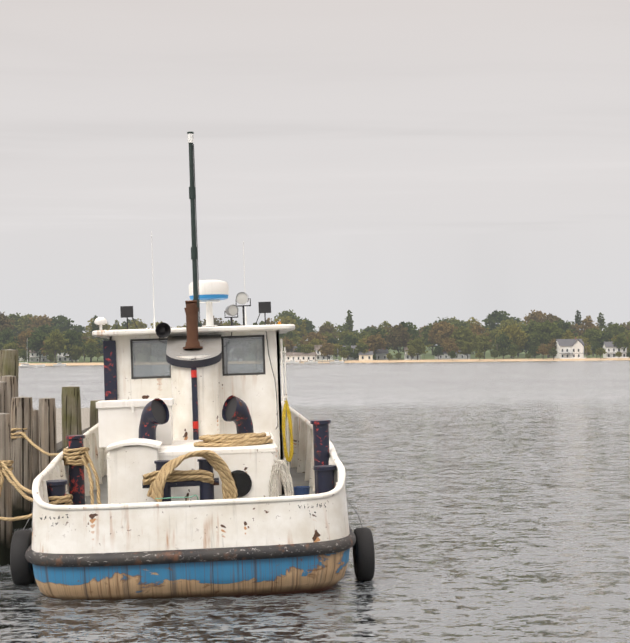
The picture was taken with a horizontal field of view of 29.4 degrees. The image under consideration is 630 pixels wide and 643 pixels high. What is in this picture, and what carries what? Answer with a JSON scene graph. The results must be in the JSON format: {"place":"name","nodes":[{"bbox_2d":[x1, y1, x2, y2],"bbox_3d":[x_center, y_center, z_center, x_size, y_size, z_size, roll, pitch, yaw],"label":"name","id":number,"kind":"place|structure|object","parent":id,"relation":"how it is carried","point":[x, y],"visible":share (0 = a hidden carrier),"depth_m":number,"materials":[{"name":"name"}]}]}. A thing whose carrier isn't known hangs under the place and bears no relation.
{"place":"outdoors","nodes":[
{"label":"outdoors","id":0,"kind":"place"},
{"bbox_2d":[106,438,162,503],"bbox_3d":[-2.656,2.475,17.868,0.780,1.420,0.780,-2,-2,-4],"label":"deck box","id":1,"kind":"object","parent":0,"point":[132,463],"visible":0.62,"depth_m":17.52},
{"bbox_2d":[96,398,173,447],"bbox_3d":[-2.870,1.621,19.275,1.200,0.720,0.675,-2,-2,-4],"label":"deck locker","id":2,"kind":"object","parent":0,"point":[118,420],"visible":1,"depth_m":18.97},
{"bbox_2d":[39,407,337,503],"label":"tug stanchions","id":3,"kind":"object","parent":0,"point":[297,461],"visible":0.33,"depth_m":22.59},
{"bbox_2d":[110,330,283,494],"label":"cabin wall","id":4,"kind":"structure","parent":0,"point":[256,394],"depth_m":21.27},
{"bbox_2d":[103,340,117,399],"bbox_3d":[-3.582,1.169,21.063,0.220,1.670,0.067,-2,-2,-4],"label":"tug door edge","id":5,"kind":"object","parent":4,"relation":"attached to","point":[110,369],"visible":0.54,"depth_m":21.04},
{"bbox_2d":[92,324,294,338],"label":"cabin roof","id":6,"kind":"structure","parent":4,"relation":"on","point":[281,328],"depth_m":20.95,"materials":[{"name":"white paint"}]},
{"bbox_2d":[155,322,170,337],"bbox_3d":[-2.698,0.151,20.828,0.259,0.273,0.377,1,-2,-32],"label":"horn","id":7,"kind":"object","parent":6,"relation":"attached to","point":[162,330],"visible":1,"depth_m":20.76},
{"bbox_2d":[187,132,201,326],"bbox_3d":[-2.204,-1.661,21.789,0.200,3.570,0.200,-2,-2,-4],"label":"mast","id":8,"kind":"object","parent":6,"relation":"on","point":[192,198],"visible":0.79,"depth_m":21.76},
{"bbox_2d":[193,144,199,323],"bbox_3d":[-2.145,-1.553,21.785,0.029,3.350,0.024,-2,-2,-4],"label":"cable","id":9,"kind":"object","parent":8,"relation":"attached to","point":[196,237],"visible":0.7,"depth_m":21.78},
{"bbox_2d":[120,302,270,328],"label":"floodlights","id":10,"kind":"object","parent":6,"relation":"on","point":[127,311],"visible":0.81,"depth_m":21.26,"materials":[{"name":"black paint"}]},
{"bbox_2d":[151,231,246,327],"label":"whip antennas","id":11,"kind":"object","parent":6,"relation":"on","point":[153,288],"visible":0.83,"depth_m":21.92,"materials":[{"name":"white"}]},
{"bbox_2d":[189,280,228,326],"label":"radar dome","id":12,"kind":"structure","parent":6,"relation":"on","point":[210,291],"depth_m":22.28,"materials":[{"name":"white"}]},
{"bbox_2d":[224,305,237,325],"bbox_3d":[-1.492,-0.105,21.260,0.221,0.381,0.239,1,-2,-35],"label":"spotlight","id":13,"kind":"object","parent":6,"relation":"on","point":[231,310],"visible":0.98,"depth_m":21.20,"materials":[{"name":"grey metal"}]},
{"bbox_2d":[236,292,250,325],"bbox_3d":[-1.282,-0.221,21.536,0.270,0.615,0.231,-1,-2,11],"label":"spotlight","id":14,"kind":"object","parent":6,"relation":"on","point":[242,298],"visible":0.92,"depth_m":21.45,"materials":[{"name":"silver metal"}]},
{"bbox_2d":[130,335,265,378],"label":"window frames","id":15,"kind":"structure","parent":4,"relation":"attached to","point":[131,348],"depth_m":21.25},
{"bbox_2d":[132,337,262,376],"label":"window panes","id":16,"kind":"structure","parent":15,"relation":"in","point":[243,355],"depth_m":21.28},
{"bbox_2d":[159,325,277,428],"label":"tug cables","id":17,"kind":"object","parent":4,"relation":"attached to","point":[268,355],"visible":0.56,"depth_m":21.27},
{"bbox_2d":[280,339,289,480],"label":"tug pipes","id":18,"kind":"object","parent":4,"relation":"attached to","point":[283,397],"visible":0.73,"depth_m":21.29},
{"bbox_2d":[282,400,293,461],"bbox_3d":[-0.487,1.944,21.251,0.194,1.092,0.069,-2,-2,-4],"label":"yellow tug line","id":19,"kind":"object","parent":4,"relation":"hanging from","point":[285,407],"visible":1,"depth_m":21.24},
{"bbox_2d":[231,470,251,496],"bbox_3d":[-1.133,2.393,17.718,0.400,0.400,0.025,-2,-2,-4],"label":"round porthole","id":20,"kind":"object","parent":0,"point":[243,481],"visible":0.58,"depth_m":17.73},
{"bbox_2d":[0,360,629,642],"bbox_3d":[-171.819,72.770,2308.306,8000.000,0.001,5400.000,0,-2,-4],"label":"sea water","id":21,"kind":"structure","parent":0,"point":[489,502],"depth_m":23.28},
{"bbox_2d":[0,381,7,412],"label":"piling","id":22,"kind":"object","parent":21,"relation":"in","point":[3,398],"visible":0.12,"depth_m":24.28,"materials":[{"name":"brown wood"}]},
{"bbox_2d":[0,413,12,564],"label":"piling","id":23,"kind":"object","parent":21,"relation":"in","point":[6,535],"visible":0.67,"depth_m":18.62,"materials":[{"name":"brown wood"}]},
{"bbox_2d":[0,375,17,419],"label":"piling","id":24,"kind":"object","parent":21,"relation":"in","point":[12,386],"visible":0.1,"depth_m":26.21,"materials":[{"name":"brown wood"}]},
{"bbox_2d":[0,349,18,377],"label":"piling","id":25,"kind":"object","parent":21,"relation":"in","point":[9,361],"visible":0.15,"depth_m":26.87,"materials":[{"name":"green wood"}]},
{"bbox_2d":[10,396,32,528],"bbox_3d":[-5.585,2.949,22.703,0.492,3.065,0.446,0,-2,-4],"label":"piling","id":26,"kind":"object","parent":21,"relation":"in","point":[22,418],"visible":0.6,"depth_m":22.55,"materials":[{"name":"brown wood"}]},
{"bbox_2d":[32,409,38,502],"bbox_3d":[-6.319,3.277,26.661,0.393,2.655,0.389,0,-2,-4],"label":"piling","id":27,"kind":"object","parent":21,"relation":"in","point":[35,451],"visible":0.23,"depth_m":26.56,"materials":[{"name":"brown wood"}]},
{"bbox_2d":[39,397,56,473],"bbox_3d":[-5.761,3.112,25.987,0.425,2.935,0.420,0,-2,-4],"label":"piling","id":28,"kind":"object","parent":21,"relation":"in","point":[47,425],"visible":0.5,"depth_m":25.84,"materials":[{"name":"brown wood"}]},
{"bbox_2d":[61,386,81,449],"bbox_3d":[-5.467,3.033,27.132,0.495,3.155,0.464,-2,-2,40],"label":"piling","id":29,"kind":"object","parent":21,"relation":"in","point":[71,409],"visible":0.4,"depth_m":27.00,"materials":[{"name":"green wood"}]},
{"bbox_2d":[56,408,89,452],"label":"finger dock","id":30,"kind":"object","parent":21,"relation":"on","point":[85,418],"visible":0.1,"depth_m":41.70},
{"bbox_2d":[90,400,104,428],"bbox_3d":[-5.028,3.220,27.842,0.436,2.815,0.454,0,-2,-4],"label":"piling","id":31,"kind":"object","parent":21,"relation":"in","point":[93,415],"visible":0.08,"depth_m":27.67,"materials":[{"name":"green wood"}]},
{"bbox_2d":[32,475,349,598],"bbox_3d":[-2.096,3.364,22.147,4.600,2.542,13.000,-2,-2,-4],"label":"lower hull","id":32,"kind":"object","parent":21,"relation":"on","point":[303,574],"visible":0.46,"depth_m":15.74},
{"bbox_2d":[10,529,34,584],"bbox_3d":[-4.143,3.366,17.079,0.266,0.810,0.810,-2,-2,-4],"label":"tyre fender","id":33,"kind":"object","parent":32,"relation":"hanging from","point":[21,569],"visible":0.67,"depth_m":16.75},
{"bbox_2d":[0,428,58,520],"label":"mooring lines","id":34,"kind":"object","parent":32,"relation":"attached to","point":[4,471],"visible":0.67,"depth_m":18.46,"materials":[{"name":"fabric"}]},
{"bbox_2d":[46,480,67,504],"bbox_3d":[-3.628,2.717,16.886,0.355,0.950,0.360,-2,-2,-4],"label":"bollard","id":35,"kind":"object","parent":32,"relation":"on","point":[56,487],"visible":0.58,"depth_m":16.78,"materials":[{"name":"metal"}]},
{"bbox_2d":[48,447,101,504],"bbox_3d":[-3.491,2.604,18.381,1.119,1.184,3.394,-2,-2,-4],"label":"rope","id":36,"kind":"object","parent":32,"relation":"on","point":[69,458],"visible":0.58,"depth_m":19.60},
{"bbox_2d":[66,435,84,504],"bbox_3d":[-3.935,2.549,19.828,0.345,1.330,0.350,-2,-2,-4],"label":"mooring bollard","id":37,"kind":"object","parent":32,"relation":"on","point":[76,483],"visible":0.69,"depth_m":19.72,"materials":[{"name":"metal"}]},
{"bbox_2d":[139,398,168,439],"bbox_3d":[-2.554,1.575,18.641,0.502,0.768,0.416,-1,-2,26],"label":"ventilation cowl","id":38,"kind":"object","parent":32,"relation":"on","point":[155,412],"visible":0.83,"depth_m":18.57,"materials":[{"name":"blue paint"}]},
{"bbox_2d":[142,450,237,501],"bbox_3d":[-1.798,2.249,17.233,1.357,0.811,0.280,-2,-2,-4],"label":"tug rope on bitt","id":39,"kind":"object","parent":32,"relation":"attached to","point":[159,479],"visible":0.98,"depth_m":17.21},
{"bbox_2d":[25,525,355,566],"bbox_3d":[-2.120,2.639,22.153,4.770,1.412,13.142,-2,-2,-4],"label":"rubber fender rail","id":40,"kind":"object","parent":32,"relation":"attached to","point":[188,555],"visible":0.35,"depth_m":15.63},
{"bbox_2d":[32,406,349,553],"bbox_3d":[-2.140,2.105,22.181,4.600,2.362,13.000,-2,-2,-4],"label":"tug bulwark","id":41,"kind":"object","parent":32,"relation":"attached to","point":[178,527],"visible":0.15,"depth_m":15.73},
{"bbox_2d":[32,401,345,509],"bbox_3d":[-2.153,1.750,22.196,4.545,1.710,12.954,-2,-2,-4],"label":"gunwale rail","id":42,"kind":"object","parent":41,"relation":"on","point":[40,477],"visible":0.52,"depth_m":15.86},
{"bbox_2d":[171,355,219,439],"bbox_3d":[-2.049,1.299,20.627,0.800,1.420,1.200,-2,-2,-4],"label":"mast casing","id":43,"kind":"object","parent":32,"relation":"on","point":[208,399],"visible":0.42,"depth_m":20.09,"materials":[{"name":"white paint"}]},
{"bbox_2d":[183,300,202,348],"bbox_3d":[-2.105,0.053,20.560,0.340,0.818,0.340,-2,-2,-4],"label":"exhaust pipe","id":44,"kind":"object","parent":43,"relation":"on","point":[191,313],"visible":1,"depth_m":20.47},
{"bbox_2d":[166,335,221,367],"bbox_3d":[-2.074,0.510,20.612,0.940,0.562,1.319,-2,-2,-4],"label":"tug stack cap","id":45,"kind":"object","parent":43,"relation":"on","point":[211,345],"visible":0.96,"depth_m":20.39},
{"bbox_2d":[191,359,198,439],"bbox_3d":[-2.001,1.294,19.974,0.095,1.350,0.130,-2,-2,-4],"label":"painted stripe","id":46,"kind":"object","parent":43,"relation":"attached to","point":[194,404],"visible":0.96,"depth_m":19.97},
{"bbox_2d":[85,456,314,504],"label":"deck","id":47,"kind":"structure","parent":32,"relation":"attached to","point":[298,479],"depth_m":22.33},
{"bbox_2d":[142,458,218,501],"bbox_3d":[-1.933,2.602,17.386,1.100,1.190,0.250,-2,-2,-4],"label":"towing bitt","id":48,"kind":"object","parent":47,"relation":"on","point":[206,491],"visible":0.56,"depth_m":17.33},
{"bbox_2d":[107,432,278,503],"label":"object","id":49,"kind":"object","parent":47,"relation":"on","point":[256,468],"visible":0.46,"depth_m":17.75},
{"bbox_2d":[106,432,277,492],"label":"tug trunk seams","id":50,"kind":"object","parent":49,"relation":"attached to","point":[270,433],"visible":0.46,"depth_m":17.73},
{"bbox_2d":[293,486,309,494],"bbox_3d":[-0.222,2.946,20.392,0.300,0.270,0.300,-2,-2,-4],"label":"blue bin","id":51,"kind":"object","parent":47,"relation":"on","point":[301,490],"visible":0.54,"depth_m":20.29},
{"bbox_2d":[194,432,272,446],"bbox_3d":[-1.258,1.825,18.532,1.230,0.190,0.739,-2,-2,-4],"label":"coiled rope","id":52,"kind":"object","parent":32,"relation":"on","point":[230,440],"visible":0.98,"depth_m":18.25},
{"bbox_2d":[222,395,253,433],"bbox_3d":[-1.176,1.532,18.832,0.516,0.760,0.413,1,-2,-37],"label":"ventilation cowl","id":53,"kind":"object","parent":32,"relation":"on","point":[235,409],"visible":0.83,"depth_m":18.73,"materials":[{"name":"blue paint"}]},
{"bbox_2d":[269,460,293,496],"bbox_3d":[-0.265,2.553,17.720,0.734,1.031,0.457,1,-2,-35],"label":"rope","id":54,"kind":"object","parent":32,"relation":"on","point":[273,483],"visible":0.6,"depth_m":17.71,"materials":[{"name":"fabric"}]},
{"bbox_2d":[310,420,330,493],"bbox_3d":[0.113,2.303,18.731,0.345,1.520,0.350,-2,-2,-4],"label":"bollard","id":55,"kind":"object","parent":32,"relation":"on","point":[321,442],"visible":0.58,"depth_m":18.64,"materials":[{"name":"metal"}]},
{"bbox_2d":[313,465,335,493],"bbox_3d":[0.159,2.568,17.172,0.355,1.000,0.360,-2,-2,-4],"label":"bollard","id":56,"kind":"object","parent":32,"relation":"on","point":[325,478],"visible":0.5,"depth_m":17.07,"materials":[{"name":"metal"}]},
{"bbox_2d":[353,527,374,579],"bbox_3d":[0.691,3.308,17.088,0.246,0.752,0.753,-2,-2,-4],"label":"tyre fender","id":57,"kind":"object","parent":32,"relation":"hanging from","point":[364,557],"visible":0.9,"depth_m":16.79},
{"bbox_2d":[0,0,629,340],"label":"sky","id":58,"kind":"structure","parent":0,"point":[418,162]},
{"bbox_2d":[19,345,629,365],"bbox_3d":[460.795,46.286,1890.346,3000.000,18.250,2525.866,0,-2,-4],"label":"shore land","id":59,"kind":"structure","parent":0,"point":[428,356],"depth_m":633.65,"materials":[{"name":"beige soil"}]},
{"bbox_2d":[0,312,14,331],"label":"tree","id":60,"kind":"object","parent":59,"relation":"on","point":[4,322],"visible":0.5,"depth_m":717.88,"materials":[{"name":"green plant"}]},
{"bbox_2d":[0,327,15,347],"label":"tree","id":61,"kind":"object","parent":59,"relation":"on","point":[6,334],"visible":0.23,"depth_m":677.42,"materials":[{"name":"green plant"}]},
{"bbox_2d":[6,313,31,335],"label":"tree","id":62,"kind":"object","parent":59,"relation":"on","point":[15,317],"visible":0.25,"depth_m":848.55,"materials":[{"name":"green plant"}]},
{"bbox_2d":[14,330,33,360],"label":"tree","id":63,"kind":"object","parent":59,"relation":"on","point":[23,337],"visible":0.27,"depth_m":657.94,"materials":[{"name":"brown plant"}]},
{"bbox_2d":[13,313,38,336],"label":"tree","id":64,"kind":"object","parent":59,"relation":"on","point":[24,320],"visible":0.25,"depth_m":845.79,"materials":[{"name":"green plant"}]},
{"bbox_2d":[26,330,49,361],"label":"tree","id":65,"kind":"object","parent":59,"relation":"on","point":[35,343],"visible":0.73,"depth_m":637.21,"materials":[{"name":"green plant"}]},
{"bbox_2d":[27,350,49,361],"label":"house","id":66,"kind":"structure","parent":59,"relation":"on","point":[34,356],"depth_m":643.57,"materials":[{"name":"grey"}]},
{"bbox_2d":[25,314,53,331],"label":"tree","id":67,"kind":"object","parent":59,"relation":"on","point":[40,320],"visible":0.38,"depth_m":841.15,"materials":[{"name":"brown plant"}]},
{"bbox_2d":[31,324,57,333],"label":"tree","id":68,"kind":"object","parent":59,"relation":"on","point":[44,328],"visible":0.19,"depth_m":720.97,"materials":[{"name":"green plant"}]},
{"bbox_2d":[43,329,70,362],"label":"tree","id":69,"kind":"object","parent":59,"relation":"on","point":[55,342],"visible":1,"depth_m":610.45,"materials":[{"name":"green plant"}]},
{"bbox_2d":[49,315,74,332],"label":"tree","id":70,"kind":"object","parent":59,"relation":"on","point":[62,323],"visible":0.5,"depth_m":840.23,"materials":[{"name":"green plant"}]},
{"bbox_2d":[60,329,85,361],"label":"tree","id":71,"kind":"object","parent":59,"relation":"on","point":[73,337],"visible":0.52,"depth_m":627.44,"materials":[{"name":"green plant"}]},
{"bbox_2d":[63,345,85,362],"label":"tree","id":72,"kind":"object","parent":59,"relation":"on","point":[75,350],"visible":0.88,"depth_m":616.55,"materials":[{"name":"green plant"}]},
{"bbox_2d":[82,342,101,361],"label":"tree","id":73,"kind":"object","parent":59,"relation":"on","point":[90,348],"visible":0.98,"depth_m":623.23,"materials":[{"name":"green plant"}]},
{"bbox_2d":[82,318,112,339],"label":"tree","id":74,"kind":"object","parent":59,"relation":"on","point":[107,326],"visible":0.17,"depth_m":782.55,"materials":[{"name":"green plant"}]},
{"bbox_2d":[275,316,301,336],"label":"tree","id":75,"kind":"object","parent":59,"relation":"on","point":[286,320],"visible":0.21,"depth_m":748.69,"materials":[{"name":"green plant"}]},
{"bbox_2d":[274,309,302,328],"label":"tree","id":76,"kind":"object","parent":59,"relation":"on","point":[291,314],"visible":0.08,"depth_m":879.77,"materials":[{"name":"green plant"}]},
{"bbox_2d":[281,336,296,351],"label":"tree","id":77,"kind":"object","parent":59,"relation":"on","point":[287,341],"visible":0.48,"depth_m":644.86,"materials":[{"name":"brown plant"}]},
{"bbox_2d":[286,352,316,360],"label":"building","id":78,"kind":"structure","parent":59,"relation":"on","point":[298,356],"depth_m":629.57,"materials":[{"name":"grey"}]},
{"bbox_2d":[295,318,317,339],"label":"tree","id":79,"kind":"object","parent":59,"relation":"on","point":[309,327],"visible":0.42,"depth_m":797.26,"materials":[{"name":"green plant"}]},
{"bbox_2d":[300,331,327,345],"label":"tree","id":80,"kind":"object","parent":59,"relation":"on","point":[310,336],"visible":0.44,"depth_m":674.43,"materials":[{"name":"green plant"}]},
{"bbox_2d":[318,342,335,359],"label":"tree","id":81,"kind":"object","parent":59,"relation":"on","point":[326,349],"visible":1,"depth_m":635.10,"materials":[{"name":"brown plant"}]},
{"bbox_2d":[318,324,338,338],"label":"tree","id":82,"kind":"object","parent":59,"relation":"on","point":[327,328],"visible":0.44,"depth_m":755.49,"materials":[{"name":"green plant"}]},
{"bbox_2d":[338,333,357,345],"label":"tree","id":83,"kind":"object","parent":59,"relation":"on","point":[351,340],"visible":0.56,"depth_m":676.71,"materials":[{"name":"green plant"}]},
{"bbox_2d":[344,310,354,332],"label":"tree","id":84,"kind":"object","parent":59,"relation":"on","point":[349,322],"visible":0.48,"depth_m":806.22,"materials":[{"name":"green plant"}]},
{"bbox_2d":[358,349,372,360],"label":"house","id":85,"kind":"structure","parent":59,"relation":"on","point":[365,356],"depth_m":632.28,"materials":[{"name":"grey"}]},
{"bbox_2d":[363,332,386,359],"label":"tree","id":86,"kind":"object","parent":59,"relation":"on","point":[373,343],"visible":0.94,"depth_m":642.85,"materials":[{"name":"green plant"}]},
{"bbox_2d":[368,348,388,359],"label":"house","id":87,"kind":"structure","parent":59,"relation":"on","point":[381,354],"depth_m":648.57,"materials":[{"name":"grey"}]},
{"bbox_2d":[381,323,412,352],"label":"tree","id":88,"kind":"object","parent":59,"relation":"on","point":[401,335],"visible":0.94,"depth_m":650.66,"materials":[{"name":"green plant"}]},
{"bbox_2d":[389,321,419,350],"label":"tree","id":89,"kind":"object","parent":59,"relation":"on","point":[412,330],"visible":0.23,"depth_m":674.57,"materials":[{"name":"green plant"}]},
{"bbox_2d":[407,337,432,359],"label":"tree","id":90,"kind":"object","parent":59,"relation":"on","point":[417,344],"visible":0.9,"depth_m":638.79,"materials":[{"name":"green plant"}]},
{"bbox_2d":[420,323,439,353],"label":"tree","id":91,"kind":"object","parent":59,"relation":"on","point":[425,333],"visible":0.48,"depth_m":711.83,"materials":[{"name":"green plant"}]},
{"bbox_2d":[427,320,457,345],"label":"tree","id":92,"kind":"object","parent":59,"relation":"on","point":[438,333],"visible":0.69,"depth_m":686.82,"materials":[{"name":"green plant"}]},
{"bbox_2d":[435,348,469,358],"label":"grey house","id":93,"kind":"structure","parent":59,"relation":"on","point":[458,356],"depth_m":653.13,"materials":[{"name":"grey"}]},
{"bbox_2d":[449,326,475,346],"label":"tree","id":94,"kind":"object","parent":59,"relation":"on","point":[461,334],"visible":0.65,"depth_m":661.18,"materials":[{"name":"green plant"}]},
{"bbox_2d":[456,340,474,358],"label":"tree","id":95,"kind":"object","parent":59,"relation":"on","point":[467,348],"visible":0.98,"depth_m":640.62,"materials":[{"name":"green plant"}]},
{"bbox_2d":[468,321,491,341],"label":"tree","id":96,"kind":"object","parent":59,"relation":"on","point":[478,330],"visible":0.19,"depth_m":689.51,"materials":[{"name":"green plant"}]},
{"bbox_2d":[475,334,494,358],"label":"tree","id":97,"kind":"object","parent":59,"relation":"on","point":[483,344],"visible":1,"depth_m":645.75,"materials":[{"name":"green plant"}]},
{"bbox_2d":[481,309,511,332],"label":"tree","id":98,"kind":"object","parent":59,"relation":"on","point":[492,319],"visible":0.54,"depth_m":810.48,"materials":[{"name":"green plant"}]},
{"bbox_2d":[493,332,513,350],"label":"tree","id":99,"kind":"object","parent":59,"relation":"on","point":[501,342],"visible":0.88,"depth_m":641.02,"materials":[{"name":"green plant"}]},
{"bbox_2d":[496,319,522,334],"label":"tree","id":100,"kind":"object","parent":59,"relation":"on","point":[504,324],"visible":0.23,"depth_m":759.29,"materials":[{"name":"green plant"}]},
{"bbox_2d":[495,324,528,357],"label":"tree","id":101,"kind":"object","parent":59,"relation":"on","point":[514,333],"visible":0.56,"depth_m":662.04,"materials":[{"name":"green plant"}]},
{"bbox_2d":[518,334,534,357],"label":"tree","id":102,"kind":"object","parent":59,"relation":"on","point":[529,343],"visible":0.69,"depth_m":669.45,"materials":[{"name":"green plant"}]},
{"bbox_2d":[520,310,548,324],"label":"tree","id":103,"kind":"object","parent":59,"relation":"on","point":[533,316],"visible":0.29,"depth_m":819.78,"materials":[{"name":"brown plant"}]},
{"bbox_2d":[521,319,547,356],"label":"tree","id":104,"kind":"object","parent":59,"relation":"on","point":[527,329],"visible":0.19,"depth_m":690.10,"materials":[{"name":"green plant"}]},
{"bbox_2d":[528,320,563,357],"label":"tree","id":105,"kind":"object","parent":59,"relation":"on","point":[547,331],"visible":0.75,"depth_m":669.58,"materials":[{"name":"green plant"}]},
{"bbox_2d":[536,313,561,322],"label":"tree","id":106,"kind":"object","parent":59,"relation":"on","point":[551,318],"visible":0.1,"depth_m":759.29,"materials":[{"name":"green plant"}]},
{"bbox_2d":[551,319,577,336],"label":"tree","id":107,"kind":"object","parent":59,"relation":"on","point":[566,325],"visible":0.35,"depth_m":727.53,"materials":[{"name":"green plant"}]},
{"bbox_2d":[554,337,584,358],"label":"victorian house","id":108,"kind":"structure","parent":59,"relation":"on","point":[569,348],"depth_m":642.53,"materials":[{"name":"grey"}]},
{"bbox_2d":[575,316,598,334],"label":"tree","id":109,"kind":"object","parent":59,"relation":"on","point":[588,321],"visible":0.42,"depth_m":766.55,"materials":[{"name":"brown plant"}]},
{"bbox_2d":[581,327,606,355],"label":"tree","id":110,"kind":"object","parent":59,"relation":"on","point":[595,337],"visible":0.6,"depth_m":686.49,"materials":[{"name":"green plant"}]},
{"bbox_2d":[602,342,628,357],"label":"house","id":111,"kind":"structure","parent":59,"relation":"on","point":[611,349],"depth_m":647.48,"materials":[{"name":"grey"}]},
{"bbox_2d":[602,323,628,335],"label":"tree","id":112,"kind":"object","parent":59,"relation":"on","point":[612,327],"visible":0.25,"depth_m":761.69,"materials":[{"name":"green plant"}]},
{"bbox_2d":[613,333,629,349],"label":"tree","id":113,"kind":"object","parent":59,"relation":"on","point":[622,341],"visible":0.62,"depth_m":647.38,"materials":[{"name":"green plant"}]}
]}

